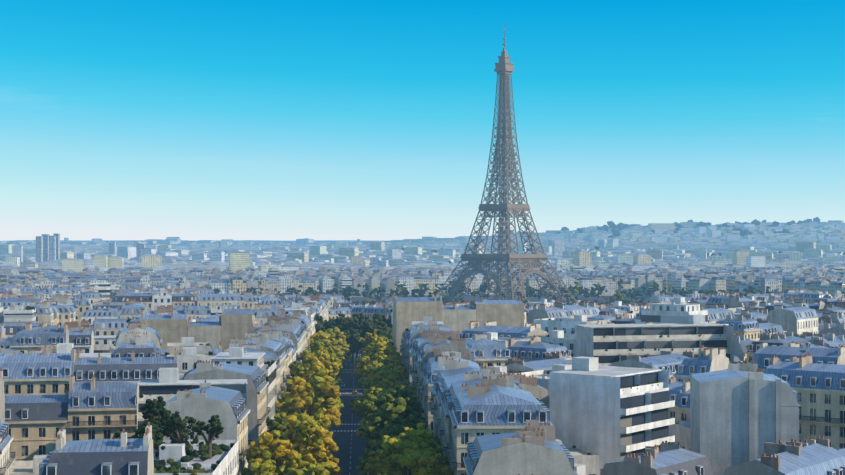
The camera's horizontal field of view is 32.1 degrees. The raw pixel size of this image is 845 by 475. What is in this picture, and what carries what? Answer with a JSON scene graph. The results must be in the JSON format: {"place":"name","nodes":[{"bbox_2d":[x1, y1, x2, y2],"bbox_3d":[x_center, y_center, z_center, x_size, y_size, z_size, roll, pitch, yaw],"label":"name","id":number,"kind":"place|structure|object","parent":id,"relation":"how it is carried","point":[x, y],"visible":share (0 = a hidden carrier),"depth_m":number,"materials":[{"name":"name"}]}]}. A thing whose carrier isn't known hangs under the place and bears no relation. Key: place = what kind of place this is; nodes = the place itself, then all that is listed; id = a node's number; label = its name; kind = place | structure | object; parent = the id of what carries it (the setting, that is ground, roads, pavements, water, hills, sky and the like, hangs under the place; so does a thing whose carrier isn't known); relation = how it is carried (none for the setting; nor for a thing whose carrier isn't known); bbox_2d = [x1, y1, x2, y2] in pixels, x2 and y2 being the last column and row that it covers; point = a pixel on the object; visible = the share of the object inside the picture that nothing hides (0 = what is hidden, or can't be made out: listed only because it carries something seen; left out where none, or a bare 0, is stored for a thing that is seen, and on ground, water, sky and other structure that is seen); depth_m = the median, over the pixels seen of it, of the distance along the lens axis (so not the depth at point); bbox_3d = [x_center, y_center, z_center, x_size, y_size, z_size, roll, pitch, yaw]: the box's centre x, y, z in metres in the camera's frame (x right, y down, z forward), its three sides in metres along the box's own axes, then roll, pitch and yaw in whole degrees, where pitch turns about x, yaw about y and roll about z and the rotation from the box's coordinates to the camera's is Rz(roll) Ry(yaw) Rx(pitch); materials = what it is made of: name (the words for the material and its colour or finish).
{"place":"outdoors","nodes":[
{"label":"outdoors","id":0,"kind":"place"},
{"bbox_2d":[293,350,366,474],"bbox_3d":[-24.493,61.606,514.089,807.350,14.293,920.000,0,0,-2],"label":"avenue road","id":1,"kind":"structure","parent":0,"point":[352,447],"depth_m":437.93,"materials":[{"name":"grey asphalt"}]},
{"bbox_2d":[327,356,363,430],"bbox_3d":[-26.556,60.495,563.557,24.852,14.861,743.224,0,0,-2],"label":"cars","id":2,"kind":"object","parent":1,"relation":"on","point":[342,384],"visible":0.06,"depth_m":594.02,"materials":[{"name":"metal"}]},
{"bbox_2d":[83,239,649,303],"bbox_3d":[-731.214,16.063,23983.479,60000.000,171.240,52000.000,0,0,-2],"label":"ground","id":3,"kind":"structure","parent":0,"point":[466,298],"depth_m":1963.88,"materials":[{"name":"green plant"}]},
{"bbox_2d":[0,265,844,474],"bbox_3d":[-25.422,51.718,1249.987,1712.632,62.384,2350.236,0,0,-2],"label":"city buildings","id":4,"kind":"structure","parent":3,"relation":"on","point":[482,393],"depth_m":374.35,"materials":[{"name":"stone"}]},
{"bbox_2d":[0,220,844,275],"bbox_3d":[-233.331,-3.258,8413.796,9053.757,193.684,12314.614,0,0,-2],"label":"city","id":5,"kind":"object","parent":3,"relation":"on","point":[805,245],"visible":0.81,"depth_m":4165.63,"materials":[{"name":"concrete"}]},
{"bbox_2d":[34,274,815,474],"bbox_3d":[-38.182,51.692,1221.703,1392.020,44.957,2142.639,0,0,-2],"label":"avenue trees","id":6,"kind":"object","parent":3,"relation":"on","point":[396,435],"visible":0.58,"depth_m":334.99,"materials":[{"name":"plant"}]},
{"bbox_2d":[84,217,844,304],"bbox_3d":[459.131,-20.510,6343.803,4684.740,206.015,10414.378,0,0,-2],"label":"trees","id":7,"kind":"object","parent":3,"relation":"on","point":[530,292],"visible":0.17,"depth_m":1852.17,"materials":[{"name":"plant"}]},
{"bbox_2d":[438,27,573,302],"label":"lattice tower","id":8,"kind":"structure","parent":3,"relation":"on","point":[504,67],"depth_m":1701.76,"materials":[{"name":"metal"}]},
{"bbox_2d":[0,0,844,240],"label":"sky","id":9,"kind":"structure","parent":0,"point":[190,120],"materials":[{"name":"blue"}]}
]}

